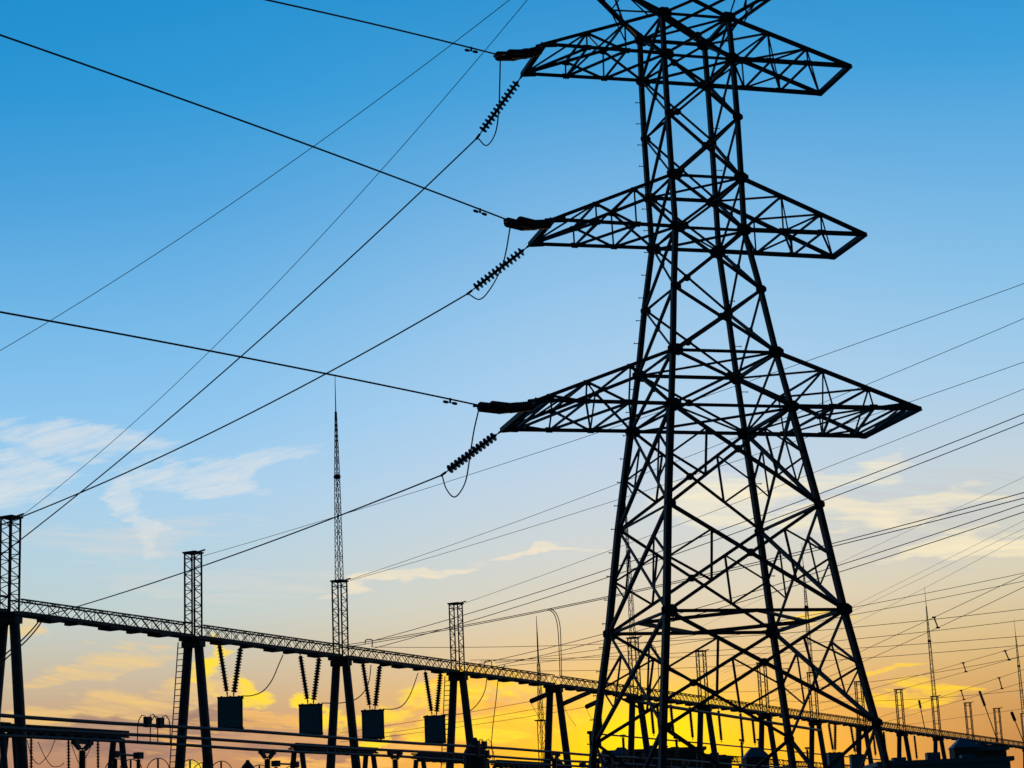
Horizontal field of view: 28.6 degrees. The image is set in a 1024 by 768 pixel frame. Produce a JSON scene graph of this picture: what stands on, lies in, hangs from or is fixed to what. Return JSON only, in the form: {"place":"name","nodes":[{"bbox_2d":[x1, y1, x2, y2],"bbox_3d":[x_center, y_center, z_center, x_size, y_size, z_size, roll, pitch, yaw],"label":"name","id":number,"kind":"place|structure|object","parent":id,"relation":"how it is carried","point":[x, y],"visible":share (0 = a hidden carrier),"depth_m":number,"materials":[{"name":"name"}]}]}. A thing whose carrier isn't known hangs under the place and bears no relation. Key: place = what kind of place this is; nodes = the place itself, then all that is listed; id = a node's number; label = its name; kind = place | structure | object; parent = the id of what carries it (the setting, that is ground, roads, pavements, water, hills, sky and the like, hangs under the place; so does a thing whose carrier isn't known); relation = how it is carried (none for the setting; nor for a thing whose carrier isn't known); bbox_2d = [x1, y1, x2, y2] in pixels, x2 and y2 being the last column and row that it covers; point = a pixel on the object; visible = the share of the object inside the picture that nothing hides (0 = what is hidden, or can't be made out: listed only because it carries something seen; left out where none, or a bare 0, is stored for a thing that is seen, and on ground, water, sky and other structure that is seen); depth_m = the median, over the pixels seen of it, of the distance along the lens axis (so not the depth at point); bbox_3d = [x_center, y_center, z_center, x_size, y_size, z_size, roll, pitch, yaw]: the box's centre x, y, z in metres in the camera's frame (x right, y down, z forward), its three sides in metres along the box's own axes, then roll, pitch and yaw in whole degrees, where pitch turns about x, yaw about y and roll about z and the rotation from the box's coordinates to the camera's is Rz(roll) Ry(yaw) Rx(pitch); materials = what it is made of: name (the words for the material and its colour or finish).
{"place":"outdoors","nodes":[
{"label":"outdoors","id":0,"kind":"place"},
{"bbox_2d":[334,384,343,579],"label":"lightning mast","id":1,"kind":"object","parent":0,"point":[337,476],"visible":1,"depth_m":117.07,"materials":[{"name":"metal"}]},
{"bbox_2d":[0,0,1023,767],"label":"sky","id":2,"kind":"structure","parent":0,"point":[918,148],"materials":[{"name":"blue"}]},
{"bbox_2d":[204,283,1023,555],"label":"overhead line","id":3,"kind":"object","parent":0,"point":[640,418],"visible":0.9,"depth_m":87.59,"materials":[{"name":"metal"}]},
{"bbox_2d":[705,752,733,767],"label":"control building","id":4,"kind":"structure","parent":0,"point":[725,759],"depth_m":213.28,"materials":[{"name":"metal"}]},
{"bbox_2d":[741,747,769,767],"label":"control building","id":5,"kind":"structure","parent":0,"point":[754,755],"depth_m":147.55,"materials":[{"name":"metal"}]},
{"bbox_2d":[524,636,1020,660],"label":"overhead line","id":6,"kind":"object","parent":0,"point":[783,652],"visible":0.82,"depth_m":116.04,"materials":[{"name":"metal"}]},
{"bbox_2d":[393,609,1021,647],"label":"overhead line","id":7,"kind":"object","parent":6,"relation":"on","point":[692,639],"visible":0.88,"depth_m":110.37,"materials":[{"name":"metal"}]},
{"bbox_2d":[376,414,1023,639],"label":"overhead line","id":8,"kind":"object","parent":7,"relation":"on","point":[724,528],"visible":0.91,"depth_m":92.91,"materials":[{"name":"metal"}]},
{"bbox_2d":[496,620,1021,659],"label":"overhead line","id":9,"kind":"object","parent":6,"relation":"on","point":[768,646],"visible":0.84,"depth_m":116.51,"materials":[{"name":"metal"}]},
{"bbox_2d":[497,573,1022,662],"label":"overhead line","id":10,"kind":"object","parent":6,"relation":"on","point":[785,619],"visible":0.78,"depth_m":117.27,"materials":[{"name":"metal"}]},
{"bbox_2d":[572,645,1020,670],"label":"overhead line","id":11,"kind":"object","parent":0,"point":[816,661],"visible":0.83,"depth_m":120.00,"materials":[{"name":"metal"}]},
{"bbox_2d":[863,752,1014,767],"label":"control building","id":12,"kind":"structure","parent":0,"point":[933,760],"depth_m":137.41,"materials":[{"name":"metal"}]},
{"bbox_2d":[947,739,979,758],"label":"control building","id":13,"kind":"structure","parent":0,"point":[957,748],"depth_m":167.22,"materials":[{"name":"metal"}]},
{"bbox_2d":[976,742,1009,756],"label":"control building","id":14,"kind":"structure","parent":0,"point":[985,750],"depth_m":181.81,"materials":[{"name":"metal"}]},
{"label":"gravel yard","id":15,"kind":"structure","parent":0,"visible":0},
{"bbox_2d":[0,722,10,767],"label":"bus portal","id":16,"kind":"object","parent":15,"relation":"on","point":[3,756],"visible":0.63,"depth_m":95.52,"materials":[{"name":"metal"}]},
{"bbox_2d":[0,513,27,767],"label":"gantry column","id":17,"kind":"structure","parent":15,"relation":"on","point":[13,620],"depth_m":90.03,"materials":[{"name":"metal"}]},
{"bbox_2d":[11,598,193,638],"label":"gantry beam","id":18,"kind":"structure","parent":17,"relation":"attached to","point":[108,626],"depth_m":96.32,"materials":[{"name":"metal"}]},
{"bbox_2d":[0,723,128,767],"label":"bus portal","id":19,"kind":"object","parent":15,"relation":"on","point":[122,748],"visible":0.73,"depth_m":100.84,"materials":[{"name":"metal"}]},
{"bbox_2d":[71,739,93,767],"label":"post insulator","id":20,"kind":"object","parent":15,"relation":"on","point":[76,743],"visible":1,"depth_m":89.45,"materials":[{"name":"metal"}]},
{"bbox_2d":[0,734,607,767],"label":"tubular busbar","id":21,"kind":"object","parent":20,"relation":"on","point":[210,746],"visible":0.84,"depth_m":100.36,"materials":[{"name":"metal"}]},
{"bbox_2d":[109,751,143,767],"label":"disconnect switch","id":22,"kind":"object","parent":15,"relation":"on","point":[138,756],"visible":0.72,"depth_m":94.06,"materials":[{"name":"black metal"}]},
{"bbox_2d":[169,549,213,767],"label":"gantry column","id":23,"kind":"structure","parent":15,"relation":"on","point":[196,643],"depth_m":102.08,"materials":[{"name":"metal"}]},
{"bbox_2d":[258,749,275,767],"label":"post insulator","id":24,"kind":"object","parent":15,"relation":"on","point":[263,753],"visible":0.96,"depth_m":102.15,"materials":[{"name":"ceramic"}]},
{"bbox_2d":[288,743,378,767],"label":"bus portal","id":25,"kind":"object","parent":15,"relation":"on","point":[303,760],"visible":0.41,"depth_m":120.44,"materials":[{"name":"metal"}]},
{"bbox_2d":[326,578,360,767],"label":"gantry column","id":26,"kind":"structure","parent":15,"relation":"on","point":[337,663],"depth_m":114.33,"materials":[{"name":"metal"}]},
{"bbox_2d":[193,624,341,657],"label":"gantry beam","id":27,"kind":"structure","parent":26,"relation":"attached to","point":[272,648],"depth_m":108.47,"materials":[{"name":"metal"}]},
{"bbox_2d":[217,644,228,694],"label":"suspension insulator","id":28,"kind":"object","parent":27,"relation":"hanging from","point":[223,668],"visible":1,"depth_m":104.45,"materials":[{"name":"brown ceramic"}]},
{"bbox_2d":[217,693,243,728],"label":"line trap","id":29,"kind":"object","parent":28,"relation":"hanging from","point":[230,711],"visible":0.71,"depth_m":104.12,"materials":[{"name":"black metal"}]},
{"bbox_2d":[231,645,242,694],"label":"suspension insulator","id":30,"kind":"object","parent":27,"relation":"hanging from","point":[237,670],"visible":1,"depth_m":105.56,"materials":[{"name":"brown ceramic"}]},
{"bbox_2d":[298,653,309,701],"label":"suspension insulator","id":31,"kind":"object","parent":27,"relation":"hanging from","point":[303,678],"visible":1,"depth_m":111.08,"materials":[{"name":"brown ceramic"}]},
{"bbox_2d":[298,700,322,734],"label":"line trap","id":32,"kind":"object","parent":31,"relation":"hanging from","point":[310,718],"visible":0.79,"depth_m":110.75,"materials":[{"name":"black metal"}]},
{"bbox_2d":[311,657,321,699],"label":"suspension insulator","id":33,"kind":"object","parent":27,"relation":"hanging from","point":[316,679],"visible":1,"depth_m":112.20,"materials":[{"name":"brown ceramic"}]},
{"bbox_2d":[326,492,1023,647],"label":"overhead line","id":34,"kind":"object","parent":27,"relation":"attached to","point":[697,576],"visible":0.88,"depth_m":90.64,"materials":[{"name":"metal"}]},
{"bbox_2d":[329,498,1023,649],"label":"overhead line","id":35,"kind":"object","parent":27,"relation":"attached to","point":[699,577],"visible":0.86,"depth_m":90.14,"materials":[{"name":"metal"}]},
{"bbox_2d":[411,753,490,767],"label":"bus portal","id":36,"kind":"object","parent":15,"relation":"on","point":[422,761],"visible":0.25,"depth_m":133.95,"materials":[{"name":"metal"}]},
{"bbox_2d":[441,601,473,767],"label":"gantry column","id":37,"kind":"structure","parent":15,"relation":"on","point":[460,677],"depth_m":126.45,"materials":[{"name":"metal"}]},
{"bbox_2d":[340,645,459,673],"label":"gantry beam","id":38,"kind":"structure","parent":37,"relation":"attached to","point":[398,664],"depth_m":120.49,"materials":[{"name":"metal"}]},
{"bbox_2d":[360,663,371,707],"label":"suspension insulator","id":39,"kind":"object","parent":38,"relation":"hanging from","point":[365,679],"visible":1,"depth_m":116.81,"materials":[{"name":"brown ceramic"}]},
{"bbox_2d":[373,664,381,707],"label":"suspension insulator","id":40,"kind":"object","parent":38,"relation":"hanging from","point":[377,689],"visible":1,"depth_m":117.90,"materials":[{"name":"brown ceramic"}]},
{"bbox_2d":[361,706,384,739],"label":"line trap","id":41,"kind":"object","parent":40,"relation":"hanging from","point":[372,724],"visible":0.84,"depth_m":116.48,"materials":[{"name":"black metal"}]},
{"bbox_2d":[423,670,432,713],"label":"suspension insulator","id":42,"kind":"object","parent":38,"relation":"hanging from","point":[428,692],"visible":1,"depth_m":123.14,"materials":[{"name":"brown ceramic"}]},
{"bbox_2d":[423,712,446,742],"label":"line trap","id":43,"kind":"object","parent":42,"relation":"hanging from","point":[435,728],"visible":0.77,"depth_m":122.81,"materials":[{"name":"black metal"}]},
{"bbox_2d":[457,662,555,685],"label":"gantry beam","id":44,"kind":"structure","parent":37,"relation":"attached to","point":[499,678],"depth_m":132.52,"materials":[{"name":"metal"}]},
{"bbox_2d":[479,504,1023,663],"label":"overhead line","id":45,"kind":"object","parent":44,"relation":"attached to","point":[803,576],"visible":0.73,"depth_m":94.20,"materials":[{"name":"metal"}]},
{"bbox_2d":[495,512,1023,666],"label":"overhead line","id":46,"kind":"object","parent":44,"relation":"attached to","point":[799,584],"visible":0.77,"depth_m":95.41,"materials":[{"name":"metal"}]},
{"bbox_2d":[502,581,1022,666],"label":"overhead line","id":47,"kind":"object","parent":44,"relation":"attached to","point":[781,627],"visible":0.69,"depth_m":117.11,"materials":[{"name":"metal"}]},
{"bbox_2d":[463,737,486,767],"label":"instrument transformer","id":48,"kind":"object","parent":15,"relation":"on","point":[480,763],"visible":0.64,"depth_m":116.36,"materials":[{"name":"metal"}]},
{"bbox_2d":[490,760,543,767],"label":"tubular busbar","id":49,"kind":"object","parent":15,"relation":"on","point":[511,766],"visible":0.73,"depth_m":146.33,"materials":[{"name":"metal"}]},
{"bbox_2d":[534,616,544,761],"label":"distant post","id":50,"kind":"object","parent":15,"relation":"on","point":[539,703],"visible":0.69,"depth_m":202.94,"materials":[{"name":"metal"}]},
{"bbox_2d":[547,751,560,767],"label":"post insulator","id":51,"kind":"object","parent":15,"relation":"on","point":[551,754],"visible":1,"depth_m":115.72,"materials":[{"name":"ceramic"}]},
{"bbox_2d":[0,713,801,767],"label":"tubular busbar","id":52,"kind":"object","parent":51,"relation":"on","point":[2,715],"visible":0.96,"depth_m":93.94,"materials":[{"name":"metal"}]},
{"bbox_2d":[543,684,571,767],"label":"gantry column","id":53,"kind":"structure","parent":15,"relation":"on","point":[557,689],"depth_m":138.09,"materials":[{"name":"metal"}]},
{"bbox_2d":[626,636,652,767],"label":"gantry column","id":54,"kind":"structure","parent":15,"relation":"on","point":[644,733],"depth_m":150.39,"materials":[{"name":"metal"}]},
{"bbox_2d":[552,675,637,696],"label":"gantry beam","id":55,"kind":"structure","parent":54,"relation":"attached to","point":[577,688],"depth_m":143.18,"materials":[{"name":"metal"}]},
{"bbox_2d":[625,504,635,636],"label":"lightning mast","id":56,"kind":"object","parent":54,"relation":"on","point":[627,538],"visible":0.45,"depth_m":152.84,"materials":[{"name":"metal"}]},
{"bbox_2d":[634,687,705,705],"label":"gantry beam","id":57,"kind":"structure","parent":54,"relation":"attached to","point":[676,701],"depth_m":158.05,"materials":[{"name":"metal"}]},
{"bbox_2d":[598,745,706,767],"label":"control building","id":58,"kind":"structure","parent":15,"relation":"on","point":[687,753],"depth_m":211.54,"materials":[{"name":"metal"}]},
{"bbox_2d":[695,649,718,767],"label":"gantry column","id":59,"kind":"structure","parent":15,"relation":"on","point":[710,726],"depth_m":162.21,"materials":[{"name":"metal"}]},
{"bbox_2d":[712,536,1021,685],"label":"overhead line","id":60,"kind":"object","parent":59,"relation":"attached to","point":[902,599],"visible":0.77,"depth_m":118.25,"materials":[{"name":"metal"}]},
{"bbox_2d":[466,389,1023,602],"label":"overhead line","id":61,"kind":"object","parent":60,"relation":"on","point":[773,488],"visible":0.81,"depth_m":97.59,"materials":[{"name":"metal"}]},
{"bbox_2d":[500,0,921,767],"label":"transmission tower","id":62,"kind":"structure","parent":15,"relation":"on","point":[672,404],"depth_m":62.04,"materials":[{"name":"metal"}]},
{"bbox_2d":[0,0,508,350],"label":"earth wire","id":63,"kind":"object","parent":62,"relation":"attached to","point":[264,180],"visible":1,"depth_m":68.03,"materials":[{"name":"metal"}]},
{"bbox_2d":[22,0,526,515],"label":"earth wire","id":64,"kind":"object","parent":62,"relation":"attached to","point":[292,266],"visible":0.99,"depth_m":74.22,"materials":[{"name":"metal"}]},
{"bbox_2d":[440,431,499,476],"bbox_3d":[-1.238,2.128,62.229,2.510,1.161,0.300,-12,-17,34],"label":"insulator string","id":65,"kind":"object","parent":62,"relation":"attached to","point":[452,466],"visible":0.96,"depth_m":62.18,"materials":[{"name":"brown ceramic"}]},
{"bbox_2d":[44,475,439,616],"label":"conductor","id":66,"kind":"object","parent":65,"relation":"attached to","point":[256,546],"visible":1,"depth_m":73.20,"materials":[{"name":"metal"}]},
{"bbox_2d":[466,245,527,294],"bbox_3d":[-0.406,-3.596,63.016,2.462,1.270,0.300,-10,-16,29],"label":"insulator string","id":67,"kind":"object","parent":62,"relation":"attached to","point":[494,272],"visible":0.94,"depth_m":62.97,"materials":[{"name":"brown ceramic"}]},
{"bbox_2d":[0,294,465,525],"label":"conductor","id":68,"kind":"object","parent":67,"relation":"hanging from","point":[242,416],"visible":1,"depth_m":67.91,"materials":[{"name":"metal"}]},
{"bbox_2d":[475,76,521,139],"bbox_3d":[-0.390,-8.886,64.408,2.228,1.665,0.300,-15,-18,41],"label":"insulator string","id":69,"kind":"object","parent":62,"relation":"hanging from","point":[494,114],"visible":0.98,"depth_m":64.35,"materials":[{"name":"brown ceramic"}]},
{"bbox_2d":[0,139,475,555],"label":"conductor","id":70,"kind":"object","parent":69,"relation":"attached to","point":[252,345],"visible":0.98,"depth_m":71.71,"materials":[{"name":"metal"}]},
{"bbox_2d":[473,398,537,413],"bbox_3d":[-0.142,0.550,56.707,0.700,0.826,3.193,-12,-17,34],"label":"double insulator string","id":71,"kind":"object","parent":62,"relation":"attached to","point":[496,407],"visible":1,"depth_m":56.23,"materials":[{"name":"brown ceramic"}]},
{"bbox_2d":[0,311,476,404],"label":"conductor","id":72,"kind":"object","parent":71,"relation":"attached to","point":[41,319],"visible":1,"depth_m":49.80,"materials":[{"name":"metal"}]},
{"bbox_2d":[441,407,479,497],"bbox_3d":[-1.479,2.304,59.057,0.192,1.645,7.616,0,-14,-11],"label":"jumper loop","id":73,"kind":"object","parent":71,"relation":"hanging from","point":[468,461],"visible":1,"depth_m":58.06,"materials":[{"name":"metal"}]},
{"bbox_2d":[493,43,544,60],"bbox_3d":[0.237,-10.025,60.358,0.700,1.454,2.981,-11,-16,31],"label":"double insulator string","id":74,"kind":"object","parent":62,"relation":"attached to","point":[518,54],"visible":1,"depth_m":59.82,"materials":[{"name":"brown ceramic"}]},
{"bbox_2d":[265,0,495,54],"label":"conductor","id":75,"kind":"object","parent":74,"relation":"attached to","point":[379,25],"visible":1,"depth_m":56.01,"materials":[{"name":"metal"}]},
{"bbox_2d":[503,216,553,230],"bbox_3d":[0.506,-4.802,58.929,0.700,0.964,3.153,-10,-15,27],"label":"double insulator string","id":76,"kind":"object","parent":62,"relation":"attached to","point":[521,223],"visible":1,"depth_m":58.38,"materials":[{"name":"brown ceramic"}]},
{"bbox_2d":[0,34,505,218],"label":"conductor","id":77,"kind":"object","parent":76,"relation":"attached to","point":[70,59],"visible":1,"depth_m":51.67,"materials":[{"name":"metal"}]},
{"bbox_2d":[350,362,1022,580],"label":"overhead line","id":78,"kind":"object","parent":62,"relation":"attached to","point":[683,478],"visible":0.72,"depth_m":96.20,"materials":[{"name":"metal"}]},
{"bbox_2d":[350,318,1023,579],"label":"overhead line","id":79,"kind":"object","parent":62,"relation":"attached to","point":[690,455],"visible":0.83,"depth_m":95.07,"materials":[{"name":"metal"}]},
{"bbox_2d":[376,422,1023,647],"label":"overhead line","id":80,"kind":"object","parent":62,"relation":"attached to","point":[730,534],"visible":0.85,"depth_m":92.67,"materials":[{"name":"metal"}]},
{"bbox_2d":[756,661,778,765],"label":"gantry column","id":81,"kind":"structure","parent":15,"relation":"on","point":[767,716],"depth_m":174.59,"materials":[{"name":"metal"}]},
{"bbox_2d":[624,698,821,731],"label":"tubular busbar","id":82,"kind":"object","parent":81,"relation":"attached to","point":[718,714],"visible":0.78,"depth_m":164.05,"materials":[{"name":"metal"}]},
{"bbox_2d":[702,697,766,713],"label":"gantry beam","id":83,"kind":"structure","parent":81,"relation":"attached to","point":[732,709],"depth_m":168.78,"materials":[{"name":"metal"}]},
{"bbox_2d":[806,672,827,767],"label":"gantry column","id":84,"kind":"structure","parent":15,"relation":"on","point":[817,723],"depth_m":186.00,"materials":[{"name":"metal"}]},
{"bbox_2d":[763,705,816,720],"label":"gantry beam","id":85,"kind":"structure","parent":84,"relation":"attached to","point":[802,718],"depth_m":181.33,"materials":[{"name":"metal"}]},
{"bbox_2d":[801,543,812,670],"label":"lightning mast","id":86,"kind":"object","parent":84,"relation":"on","point":[805,602],"visible":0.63,"depth_m":188.79,"materials":[{"name":"metal"}]},
{"bbox_2d":[854,681,873,763],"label":"gantry column","id":87,"kind":"structure","parent":15,"relation":"on","point":[866,738],"depth_m":198.43,"materials":[{"name":"metal"}]},
{"bbox_2d":[813,713,863,726],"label":"gantry beam","id":88,"kind":"structure","parent":87,"relation":"attached to","point":[838,722],"depth_m":192.34,"materials":[{"name":"metal"}]},
{"bbox_2d":[827,723,833,749],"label":"suspension insulator","id":89,"kind":"object","parent":88,"relation":"hanging from","point":[830,737],"visible":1,"depth_m":189.73,"materials":[{"name":"brown ceramic"}]},
{"bbox_2d":[826,752,842,767],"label":"line trap","id":90,"kind":"object","parent":89,"relation":"hanging from","point":[832,757],"visible":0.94,"depth_m":189.46,"materials":[{"name":"black metal"}]},
{"bbox_2d":[855,728,858,751],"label":"suspension insulator","id":91,"kind":"object","parent":88,"relation":"hanging from","point":[856,738],"visible":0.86,"depth_m":196.75,"materials":[{"name":"brown ceramic"}]},
{"bbox_2d":[848,753,864,767],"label":"line trap","id":92,"kind":"object","parent":91,"relation":"hanging from","point":[855,759],"visible":0.94,"depth_m":195.29,"materials":[{"name":"black metal"}]},
{"bbox_2d":[894,688,911,759],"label":"gantry column","id":93,"kind":"structure","parent":15,"relation":"on","point":[904,734],"depth_m":210.31,"materials":[{"name":"metal"}]},
{"bbox_2d":[861,719,903,731],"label":"gantry beam","id":94,"kind":"structure","parent":93,"relation":"attached to","point":[888,729],"depth_m":206.54,"materials":[{"name":"metal"}]},
{"bbox_2d":[900,725,939,736],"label":"gantry beam","id":95,"kind":"structure","parent":93,"relation":"attached to","point":[919,733],"depth_m":216.43,"materials":[{"name":"metal"}]},
{"bbox_2d":[930,695,946,758],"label":"gantry column","id":96,"kind":"structure","parent":15,"relation":"on","point":[940,739],"depth_m":222.31,"materials":[{"name":"metal"}]},
{"bbox_2d":[924,587,935,695],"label":"lightning mast","id":97,"kind":"object","parent":96,"relation":"on","point":[929,645],"visible":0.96,"depth_m":224.49,"materials":[{"name":"metal"}]},
{"bbox_2d":[964,701,976,742],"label":"gantry column","id":98,"kind":"structure","parent":15,"relation":"on","point":[966,719],"depth_m":235.13,"materials":[{"name":"metal"}]},
{"bbox_2d":[937,730,972,740],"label":"gantry beam","id":99,"kind":"structure","parent":98,"relation":"attached to","point":[947,736],"depth_m":227.96,"materials":[{"name":"metal"}]},
{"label":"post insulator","id":100,"kind":"object","parent":15,"relation":"on","visible":0},
{"bbox_2d":[0,726,691,767],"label":"tubular busbar","id":101,"kind":"object","parent":100,"relation":"on","point":[217,739],"visible":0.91,"depth_m":97.21,"materials":[{"name":"metal"}]},
{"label":"bus support post","id":102,"kind":"object","parent":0,"visible":0},
{"bbox_2d":[587,732,890,760],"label":"tubular busbar","id":103,"kind":"object","parent":102,"relation":"on","point":[718,744],"visible":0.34,"depth_m":194.28,"materials":[{"name":"metal"}]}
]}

